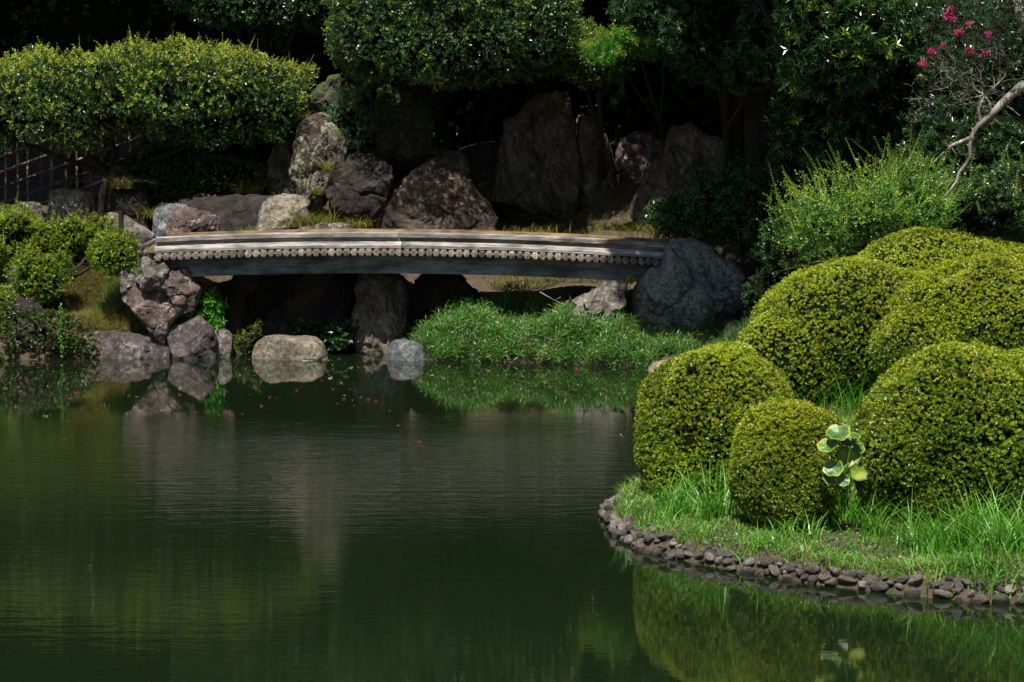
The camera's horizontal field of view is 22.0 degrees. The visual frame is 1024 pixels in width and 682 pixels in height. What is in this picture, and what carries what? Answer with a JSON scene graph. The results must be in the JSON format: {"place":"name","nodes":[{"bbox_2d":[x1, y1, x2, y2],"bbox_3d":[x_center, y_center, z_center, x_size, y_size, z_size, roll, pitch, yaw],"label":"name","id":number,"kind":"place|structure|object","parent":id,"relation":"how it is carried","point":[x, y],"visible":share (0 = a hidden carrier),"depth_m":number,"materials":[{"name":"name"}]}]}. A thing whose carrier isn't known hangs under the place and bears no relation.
{"place":"outdoors","nodes":[
{"label":"outdoors","id":0,"kind":"place"},
{"bbox_2d":[32,257,146,331],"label":"grass","id":1,"kind":"structure","parent":0,"point":[87,317],"depth_m":45.77,"materials":[{"name":"plant"}]},
{"bbox_2d":[0,350,1023,681],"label":"water","id":2,"kind":"structure","parent":0,"point":[270,520],"depth_m":25.08,"materials":[{"name":"green liquid"}]},
{"bbox_2d":[252,334,327,360],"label":"rock","id":3,"kind":"object","parent":2,"relation":"in","point":[294,348],"visible":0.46,"depth_m":44.36,"materials":[{"name":"stone"}]},
{"bbox_2d":[289,316,358,352],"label":"leafy plant","id":4,"kind":"object","parent":2,"relation":"in","point":[330,334],"visible":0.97,"depth_m":45.49,"materials":[{"name":"green plant"}]},
{"bbox_2d":[350,273,410,353],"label":"rock","id":5,"kind":"object","parent":2,"relation":"in","point":[381,311],"visible":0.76,"depth_m":45.50,"materials":[{"name":"stone"}]},
{"bbox_2d":[0,121,1023,603],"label":"ground","id":6,"kind":"structure","parent":0,"point":[304,301],"depth_m":46.57,"materials":[{"name":"soil"}]},
{"bbox_2d":[4,296,50,348],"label":"rock","id":7,"kind":"object","parent":6,"relation":"on","point":[34,331],"visible":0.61,"depth_m":44.64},
{"bbox_2d":[0,301,99,359],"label":"ivy","id":8,"kind":"object","parent":7,"relation":"on","point":[68,324],"visible":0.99,"depth_m":44.39,"materials":[{"name":"green plant"}]},
{"bbox_2d":[0,0,59,173],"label":"woodland tree","id":9,"kind":"object","parent":6,"relation":"on","point":[14,35],"visible":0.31,"depth_m":53.19,"materials":[{"name":"green plant"}]},
{"bbox_2d":[15,201,44,222],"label":"rock","id":10,"kind":"object","parent":6,"relation":"on","point":[33,204],"visible":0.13,"depth_m":48.37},
{"bbox_2d":[46,0,83,188],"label":"tall tree","id":11,"kind":"object","parent":6,"relation":"on","point":[71,170],"visible":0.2,"depth_m":54.07,"materials":[{"name":"green plant"}]},
{"bbox_2d":[0,195,140,333],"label":"clipped shrub","id":12,"kind":"object","parent":6,"relation":"on","point":[105,247],"visible":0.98,"depth_m":45.32,"materials":[{"name":"green plant"}]},
{"bbox_2d":[0,124,142,214],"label":"lattice fence","id":13,"kind":"object","parent":6,"relation":"on","point":[51,176],"visible":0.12,"depth_m":51.36,"materials":[{"name":"brown wood"}]},
{"bbox_2d":[45,188,98,223],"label":"rock","id":14,"kind":"object","parent":6,"relation":"on","point":[64,201],"visible":0.5,"depth_m":49.31,"materials":[{"name":"stone"}]},
{"bbox_2d":[98,180,107,216],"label":"rock","id":15,"kind":"object","parent":6,"relation":"on","point":[102,196],"visible":0.95,"depth_m":49.23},
{"bbox_2d":[18,0,223,181],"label":"woodland tree","id":16,"kind":"object","parent":6,"relation":"on","point":[91,23],"visible":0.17,"depth_m":53.25,"materials":[{"name":"green plant"}]},
{"bbox_2d":[106,160,151,230],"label":"rock","id":17,"kind":"object","parent":6,"relation":"on","point":[127,201],"visible":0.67,"depth_m":49.00,"materials":[{"name":"stone"}]},
{"bbox_2d":[82,172,174,188],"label":"dry grass clump","id":18,"kind":"object","parent":17,"relation":"on","point":[122,185],"visible":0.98,"depth_m":48.78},
{"bbox_2d":[107,212,155,269],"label":"rock","id":19,"kind":"object","parent":6,"relation":"on","point":[146,235],"visible":0.26,"depth_m":47.21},
{"bbox_2d":[94,330,170,358],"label":"rock","id":20,"kind":"object","parent":6,"relation":"on","point":[115,344],"visible":0.5,"depth_m":44.73,"materials":[{"name":"stone"}]},
{"bbox_2d":[0,29,319,213],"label":"hedge tree","id":21,"kind":"object","parent":6,"relation":"on","point":[161,88],"visible":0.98,"depth_m":48.23,"materials":[{"name":"green plant"}]},
{"bbox_2d":[122,282,199,346],"bbox_3d":[-5.973,-0.459,44.952,1.324,1.232,0.834,0,5,0],"label":"rock","id":22,"kind":"object","parent":6,"relation":"on","point":[156,313],"visible":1,"depth_m":44.60,"materials":[{"name":"stone"}]},
{"bbox_2d":[120,268,135,295],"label":"rock","id":23,"kind":"object","parent":22,"relation":"on","point":[127,279],"visible":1,"depth_m":44.72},
{"bbox_2d":[140,256,169,291],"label":"rock","id":24,"kind":"object","parent":22,"relation":"on","point":[154,272],"visible":1,"depth_m":44.43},
{"bbox_2d":[135,267,201,315],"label":"rock","id":25,"kind":"object","parent":22,"relation":"on","point":[181,288],"visible":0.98,"depth_m":44.58,"materials":[{"name":"stone"}]},
{"bbox_2d":[152,203,187,238],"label":"rock","id":26,"kind":"object","parent":6,"relation":"on","point":[161,214],"visible":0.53,"depth_m":47.37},
{"bbox_2d":[166,315,217,359],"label":"rock","id":27,"kind":"object","parent":6,"relation":"on","point":[194,338],"visible":0.69,"depth_m":44.57,"materials":[{"name":"stone"}]},
{"bbox_2d":[165,207,219,235],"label":"rock","id":28,"kind":"object","parent":6,"relation":"on","point":[188,219],"visible":0.48,"depth_m":46.92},
{"bbox_2d":[125,132,268,207],"bbox_3d":[-5.935,-2.931,49.855,3.101,2.111,1.994,0,5,0],"label":"dark shrub","id":29,"kind":"object","parent":6,"relation":"on","point":[188,169],"visible":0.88,"depth_m":49.47,"materials":[{"name":"green plant"}]},
{"bbox_2d":[173,286,228,331],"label":"leafy plant","id":30,"kind":"object","parent":6,"relation":"on","point":[215,312],"visible":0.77,"depth_m":44.95,"materials":[{"name":"green plant"}]},
{"bbox_2d":[215,328,233,357],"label":"rock","id":31,"kind":"object","parent":6,"relation":"on","point":[225,348],"visible":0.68,"depth_m":44.85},
{"bbox_2d":[180,194,271,230],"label":"rock","id":32,"kind":"object","parent":6,"relation":"on","point":[238,211],"visible":0.28,"depth_m":48.10,"materials":[{"name":"stone"}]},
{"bbox_2d":[233,318,263,355],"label":"leafy plant","id":33,"kind":"object","parent":6,"relation":"on","point":[243,340],"visible":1,"depth_m":45.02,"materials":[{"name":"green plant"}]},
{"bbox_2d":[228,178,270,192],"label":"sedge clump","id":34,"kind":"object","parent":6,"relation":"on","point":[251,187],"visible":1,"depth_m":49.23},
{"bbox_2d":[164,0,337,147],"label":"hedge tree","id":35,"kind":"object","parent":6,"relation":"on","point":[308,14],"visible":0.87,"depth_m":50.03,"materials":[{"name":"green plant"}]},
{"bbox_2d":[165,12,372,172],"bbox_3d":[-4.716,-6.969,55.044,6.040,7.573,4.053,0,5,0],"label":"woodland tree","id":36,"kind":"object","parent":6,"relation":"on","point":[304,46],"visible":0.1,"depth_m":53.97,"materials":[{"name":"green plant"}]},
{"bbox_2d":[258,315,293,339],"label":"rock","id":37,"kind":"object","parent":6,"relation":"on","point":[276,325],"visible":0.25,"depth_m":45.58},
{"bbox_2d":[267,132,295,195],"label":"rock","id":38,"kind":"object","parent":6,"relation":"on","point":[278,162],"visible":0.75,"depth_m":49.34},
{"bbox_2d":[257,193,310,229],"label":"rock","id":39,"kind":"object","parent":6,"relation":"on","point":[282,205],"visible":0.61,"depth_m":47.40,"materials":[{"name":"stone"}]},
{"bbox_2d":[293,208,309,228],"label":"rock","id":40,"kind":"object","parent":6,"relation":"on","point":[302,211],"visible":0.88,"depth_m":47.40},
{"bbox_2d":[288,112,339,214],"bbox_3d":[-3.681,-3.293,48.895,1.053,1.906,0.912,-2,5,-20],"label":"rock","id":41,"kind":"object","parent":6,"relation":"on","point":[314,131],"visible":0.81,"depth_m":48.51,"materials":[{"name":"stone"}]},
{"bbox_2d":[299,222,351,228],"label":"rock","id":42,"kind":"object","parent":6,"relation":"on","point":[340,225],"visible":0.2,"depth_m":46.89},
{"bbox_2d":[262,207,342,227],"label":"sedge clump","id":43,"kind":"object","parent":42,"relation":"on","point":[306,222],"visible":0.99,"depth_m":47.13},
{"bbox_2d":[301,74,357,131],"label":"rock","id":44,"kind":"object","parent":6,"relation":"on","point":[329,83],"visible":0.4,"depth_m":50.09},
{"bbox_2d":[314,72,382,153],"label":"leafy shrub","id":45,"kind":"object","parent":6,"relation":"on","point":[354,118],"visible":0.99,"depth_m":48.60,"materials":[{"name":"green plant"}]},
{"bbox_2d":[326,150,393,228],"bbox_3d":[-2.780,-2.712,48.507,1.237,1.604,0.955,0,5,0],"label":"rock","id":46,"kind":"object","parent":6,"relation":"on","point":[360,184],"visible":0.95,"depth_m":48.17,"materials":[{"name":"stone"}]},
{"bbox_2d":[305,156,341,173],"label":"sedge clump","id":47,"kind":"object","parent":46,"relation":"on","point":[326,169],"visible":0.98,"depth_m":48.10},
{"bbox_2d":[327,130,348,169],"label":"rock","id":48,"kind":"object","parent":46,"relation":"on","point":[338,144],"visible":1,"depth_m":48.33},
{"bbox_2d":[1,168,718,286],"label":"grass","id":49,"kind":"structure","parent":6,"relation":"on","point":[598,230],"depth_m":49.71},
{"bbox_2d":[324,36,400,153],"bbox_3d":[-2.897,-4.514,49.750,1.495,3.024,2.290,-1,5,-15],"label":"hedge tree","id":50,"kind":"object","parent":6,"relation":"on","point":[369,65],"visible":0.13,"depth_m":49.16,"materials":[{"name":"green plant"}]},
{"bbox_2d":[374,84,434,171],"bbox_3d":[-2.073,-4.101,50.642,1.177,1.699,1.200,0,5,0],"label":"rock","id":51,"kind":"object","parent":6,"relation":"on","point":[404,116],"visible":0.98,"depth_m":50.25,"materials":[{"name":"stone"}]},
{"bbox_2d":[388,338,426,360],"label":"rock","id":52,"kind":"object","parent":6,"relation":"on","point":[404,349],"visible":0.33,"depth_m":44.27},
{"bbox_2d":[326,62,513,156],"bbox_3d":[-1.373,-7.182,55.053,6.202,7.579,3.953,0,5,0],"label":"woodland tree","id":53,"kind":"object","parent":6,"relation":"on","point":[465,113],"visible":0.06,"depth_m":54.13,"materials":[{"name":"green plant"}]},
{"bbox_2d":[373,150,498,230],"bbox_3d":[-1.399,-2.528,48.598,2.327,1.989,1.115,0,5,0],"label":"rock","id":54,"kind":"object","parent":6,"relation":"on","point":[438,191],"visible":0.6,"depth_m":48.22,"materials":[{"name":"stone"}]},
{"bbox_2d":[409,274,479,332],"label":"rock","id":55,"kind":"object","parent":6,"relation":"on","point":[429,293],"visible":0.43,"depth_m":46.15,"materials":[{"name":"stone"}]},
{"bbox_2d":[321,0,587,150],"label":"hedge tree","id":56,"kind":"object","parent":6,"relation":"on","point":[413,39],"visible":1,"depth_m":46.87,"materials":[{"name":"green plant"}]},
{"bbox_2d":[473,167,535,201],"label":"sedge clump","id":57,"kind":"object","parent":6,"relation":"on","point":[483,191],"visible":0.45,"depth_m":49.23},
{"bbox_2d":[494,90,582,220],"bbox_3d":[0.493,-3.240,50.619,1.731,3.150,1.464,0,5,0],"label":"rock","id":58,"kind":"object","parent":6,"relation":"on","point":[538,143],"visible":0.9,"depth_m":50.20,"materials":[{"name":"stone"}]},
{"bbox_2d":[488,276,606,290],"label":"grass","id":59,"kind":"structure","parent":6,"relation":"on","point":[550,280],"depth_m":47.31,"materials":[{"name":"green plant"}]},
{"bbox_2d":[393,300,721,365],"bbox_3d":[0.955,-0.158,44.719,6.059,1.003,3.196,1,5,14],"label":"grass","id":60,"kind":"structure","parent":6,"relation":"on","point":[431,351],"depth_m":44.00,"materials":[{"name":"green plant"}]},
{"bbox_2d":[407,279,725,366],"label":"bank grass","id":61,"kind":"structure","parent":6,"relation":"on","point":[621,325],"depth_m":44.13,"materials":[{"name":"green plant"}]},
{"bbox_2d":[465,0,669,174],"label":"woodland tree","id":62,"kind":"object","parent":6,"relation":"on","point":[623,118],"visible":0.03,"depth_m":53.46,"materials":[{"name":"green plant"}]},
{"bbox_2d":[543,15,636,181],"bbox_3d":[1.328,-4.278,49.279,1.680,3.676,2.862,-1,5,-16],"label":"hedge tree","id":63,"kind":"object","parent":6,"relation":"on","point":[586,72],"visible":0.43,"depth_m":48.52,"materials":[{"name":"green plant"}]},
{"bbox_2d":[576,114,617,210],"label":"rock","id":64,"kind":"object","parent":6,"relation":"on","point":[592,188],"visible":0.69,"depth_m":50.52,"materials":[{"name":"stone"}]},
{"bbox_2d":[568,278,627,342],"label":"rock","id":65,"kind":"object","parent":6,"relation":"on","point":[602,296],"visible":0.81,"depth_m":44.27,"materials":[{"name":"stone"}]},
{"bbox_2d":[576,21,674,148],"bbox_3d":[2.219,-4.428,48.856,2.148,3.929,4.946,0,5,0],"label":"maple","id":66,"kind":"object","parent":6,"relation":"on","point":[619,44],"visible":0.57,"depth_m":46.88,"materials":[{"name":"green plant"}]},
{"bbox_2d":[604,491,648,518],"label":"grass tuft","id":67,"kind":"object","parent":6,"relation":"on","point":[625,512],"visible":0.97,"depth_m":26.24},
{"bbox_2d":[601,218,654,233],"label":"sedge clump","id":68,"kind":"object","parent":6,"relation":"on","point":[638,229],"visible":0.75,"depth_m":48.55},
{"bbox_2d":[615,131,661,182],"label":"rock","id":69,"kind":"object","parent":6,"relation":"on","point":[637,153],"visible":0.6,"depth_m":50.58,"materials":[{"name":"stone"}]},
{"bbox_2d":[625,502,685,528],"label":"grass tuft","id":70,"kind":"object","parent":6,"relation":"on","point":[659,515],"visible":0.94,"depth_m":25.58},
{"bbox_2d":[623,460,715,519],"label":"grass tuft","id":71,"kind":"object","parent":6,"relation":"on","point":[672,499],"visible":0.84,"depth_m":26.02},
{"bbox_2d":[629,123,735,225],"bbox_3d":[3.148,-2.843,49.654,1.905,2.545,1.356,-1,5,-15],"label":"rock","id":72,"kind":"object","parent":6,"relation":"on","point":[665,171],"visible":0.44,"depth_m":49.14,"materials":[{"name":"stone"}]},
{"bbox_2d":[630,237,745,338],"bbox_3d":[2.999,-0.751,44.999,1.956,2.067,1.662,0,5,0],"label":"rock","id":73,"kind":"object","parent":6,"relation":"on","point":[693,280],"visible":0.81,"depth_m":44.50,"materials":[{"name":"stone"}]},
{"bbox_2d":[147,229,672,281],"bbox_3d":[-1.626,-1.468,45.538,9.180,0.910,2.256,0,5,0],"label":"footbridge","id":74,"kind":"object","parent":73,"relation":"on","point":[433,251],"visible":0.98,"depth_m":44.74,"materials":[{"name":"stone"}]},
{"bbox_2d":[604,0,784,174],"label":"evergreen tree","id":75,"kind":"object","parent":6,"relation":"on","point":[698,32],"visible":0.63,"depth_m":45.69,"materials":[{"name":"green plant"}]},
{"bbox_2d":[655,518,738,547],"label":"grass tuft","id":76,"kind":"object","parent":6,"relation":"on","point":[703,528],"visible":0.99,"depth_m":24.84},
{"bbox_2d":[657,457,739,523],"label":"grass tuft","id":77,"kind":"object","parent":6,"relation":"on","point":[713,509],"visible":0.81,"depth_m":25.50,"materials":[{"name":"plant"}]},
{"bbox_2d":[632,51,778,167],"bbox_3d":[5.322,-6.074,53.629,6.220,7.686,4.138,0,5,0],"label":"woodland tree","id":78,"kind":"object","parent":6,"relation":"on","point":[684,102],"visible":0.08,"depth_m":52.70,"materials":[{"name":"green plant"}]},
{"bbox_2d":[632,337,794,501],"bbox_3d":[2.146,0.948,27.399,1.821,1.975,1.969,0,5,0],"label":"azalea","id":79,"kind":"object","parent":6,"relation":"on","point":[698,403],"visible":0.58,"depth_m":26.72,"materials":[{"name":"green plant"}]},
{"bbox_2d":[721,77,742,169],"bbox_3d":[3.861,-7.069,48.175,5.586,9.548,5.993,0,5,0],"label":"tall tree","id":80,"kind":"object","parent":6,"relation":"on","point":[737,129],"visible":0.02,"depth_m":50.52,"materials":[{"name":"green plant"}]},
{"bbox_2d":[638,126,862,278],"bbox_3d":[3.787,-2.305,45.513,4.807,3.143,2.726,5,7,42],"label":"dark shrub","id":81,"kind":"object","parent":6,"relation":"on","point":[729,203],"visible":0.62,"depth_m":44.78,"materials":[{"name":"green plant"}]},
{"bbox_2d":[743,89,767,173],"bbox_3d":[3.952,-6.742,44.917,4.422,8.760,4.855,-3,6,-31],"label":"tall tree","id":82,"kind":"object","parent":6,"relation":"on","point":[754,112],"visible":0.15,"depth_m":47.29,"materials":[{"name":"brown plant"}]},
{"bbox_2d":[723,522,797,565],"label":"grass tuft","id":83,"kind":"object","parent":6,"relation":"on","point":[763,543],"visible":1,"depth_m":24.12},
{"bbox_2d":[726,397,853,532],"bbox_3d":[2.676,1.280,25.182,1.290,1.515,1.200,0,5,0],"label":"azalea","id":84,"kind":"object","parent":6,"relation":"on","point":[778,459],"visible":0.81,"depth_m":24.78,"materials":[{"name":"green plant"}]},
{"bbox_2d":[752,504,827,541],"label":"grass tuft","id":85,"kind":"object","parent":6,"relation":"on","point":[804,533],"visible":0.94,"depth_m":24.34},
{"bbox_2d":[603,397,1023,586],"bbox_3d":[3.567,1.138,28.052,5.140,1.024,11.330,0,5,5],"label":"grass","id":86,"kind":"structure","parent":6,"relation":"on","point":[740,527],"depth_m":24.27,"materials":[{"name":"plant"}]},
{"bbox_2d":[739,197,903,313],"bbox_3d":[4.827,-1.113,41.003,1.565,2.369,3.474,-2,6,-24],"label":"dark shrub","id":87,"kind":"object","parent":6,"relation":"on","point":[781,263],"visible":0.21,"depth_m":41.27,"materials":[{"name":"green plant"}]},
{"bbox_2d":[723,0,944,205],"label":"glossy tree","id":88,"kind":"object","parent":6,"relation":"on","point":[840,65],"visible":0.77,"depth_m":41.24,"materials":[{"name":"green plant"}]},
{"bbox_2d":[795,487,875,527],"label":"grass tuft","id":89,"kind":"object","parent":6,"relation":"on","point":[839,516],"visible":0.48,"depth_m":25.04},
{"bbox_2d":[795,357,878,416],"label":"grass tuft","id":90,"kind":"object","parent":6,"relation":"on","point":[849,399],"visible":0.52,"depth_m":30.49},
{"bbox_2d":[736,254,938,405],"bbox_3d":[4.198,-0.072,31.511,2.880,1.946,3.055,2,5,21],"label":"azalea","id":91,"kind":"object","parent":6,"relation":"on","point":[816,318],"visible":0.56,"depth_m":30.59,"materials":[{"name":"green plant"}]},
{"bbox_2d":[811,396,866,429],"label":"grass","id":92,"kind":"structure","parent":6,"relation":"on","point":[845,420],"depth_m":30.41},
{"bbox_2d":[817,424,867,511],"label":"leaf plant","id":93,"kind":"object","parent":6,"relation":"on","point":[832,470],"visible":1,"depth_m":24.38,"materials":[{"name":"plant"}]},
{"bbox_2d":[753,125,995,266],"bbox_3d":[4.933,-1.509,36.567,3.088,3.148,2.569,-2,5,-19],"label":"loose shrub","id":94,"kind":"object","parent":6,"relation":"on","point":[898,196],"visible":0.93,"depth_m":36.23,"materials":[{"name":"green plant"}]},
{"bbox_2d":[836,487,921,543],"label":"grass tuft","id":95,"kind":"object","parent":6,"relation":"on","point":[874,529],"visible":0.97,"depth_m":24.41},
{"bbox_2d":[869,581,888,592],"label":"edging stone","id":96,"kind":"object","parent":6,"relation":"on","point":[880,587],"visible":1,"depth_m":22.99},
{"bbox_2d":[872,498,951,555],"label":"grass tuft","id":97,"kind":"object","parent":6,"relation":"on","point":[911,539],"visible":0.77,"depth_m":23.96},
{"bbox_2d":[849,340,1023,525],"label":"azalea","id":98,"kind":"object","parent":6,"relation":"on","point":[928,422],"visible":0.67,"depth_m":24.56,"materials":[{"name":"green plant"}]},
{"bbox_2d":[850,225,1023,273],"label":"azalea","id":99,"kind":"object","parent":6,"relation":"on","point":[917,246],"visible":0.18,"depth_m":33.35,"materials":[{"name":"green plant"}]},
{"bbox_2d":[932,589,953,598],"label":"edging stone","id":100,"kind":"object","parent":6,"relation":"on","point":[942,594],"visible":1,"depth_m":22.67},
{"bbox_2d":[865,250,1023,375],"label":"azalea","id":101,"kind":"object","parent":6,"relation":"on","point":[975,301],"visible":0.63,"depth_m":29.61,"materials":[{"name":"green plant"}]},
{"bbox_2d":[866,0,1023,235],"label":"glossy tree","id":102,"kind":"object","parent":6,"relation":"on","point":[993,138],"visible":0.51,"depth_m":40.42,"materials":[{"name":"green plant"}]},
{"bbox_2d":[884,496,1010,557],"bbox_3d":[3.924,1.672,23.684,1.214,0.649,1.023,1,5,11],"label":"grass tuft","id":103,"kind":"object","parent":6,"relation":"on","point":[934,547],"visible":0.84,"depth_m":23.72,"materials":[{"name":"plant"}]},
{"bbox_2d":[902,538,1005,595],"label":"grass tuft","id":104,"kind":"object","parent":6,"relation":"on","point":[959,559],"visible":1,"depth_m":22.86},
{"bbox_2d":[894,0,1023,196],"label":"crape myrtle","id":105,"kind":"object","parent":6,"relation":"on","point":[1017,6],"visible":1,"depth_m":32.83,"materials":[{"name":"green plant"}]},
{"bbox_2d":[896,141,1023,248],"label":"dark shrub","id":106,"kind":"object","parent":6,"relation":"on","point":[999,205],"visible":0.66,"depth_m":37.12,"materials":[{"name":"green plant"}]},
{"bbox_2d":[902,493,1023,559],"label":"grass tuft","id":107,"kind":"object","parent":6,"relation":"on","point":[1007,533],"visible":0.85,"depth_m":23.16,"materials":[{"name":"plant"}]},
{"bbox_2d":[911,470,1023,554],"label":"grass tuft","id":108,"kind":"object","parent":6,"relation":"on","point":[972,526],"visible":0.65,"depth_m":23.75,"materials":[{"name":"plant"}]},
{"bbox_2d":[969,594,989,603],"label":"edging stone","id":109,"kind":"object","parent":6,"relation":"on","point":[980,598],"visible":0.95,"depth_m":22.51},
{"bbox_2d":[949,538,1023,600],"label":"grass tuft","id":110,"kind":"object","parent":6,"relation":"on","point":[998,571],"visible":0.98,"depth_m":22.65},
{"bbox_2d":[992,593,1009,603],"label":"edging stone","id":111,"kind":"object","parent":6,"relation":"on","point":[999,598],"visible":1,"depth_m":22.48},
{"bbox_2d":[662,315,749,356],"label":"grass","id":112,"kind":"structure","parent":0,"point":[733,335],"depth_m":42.19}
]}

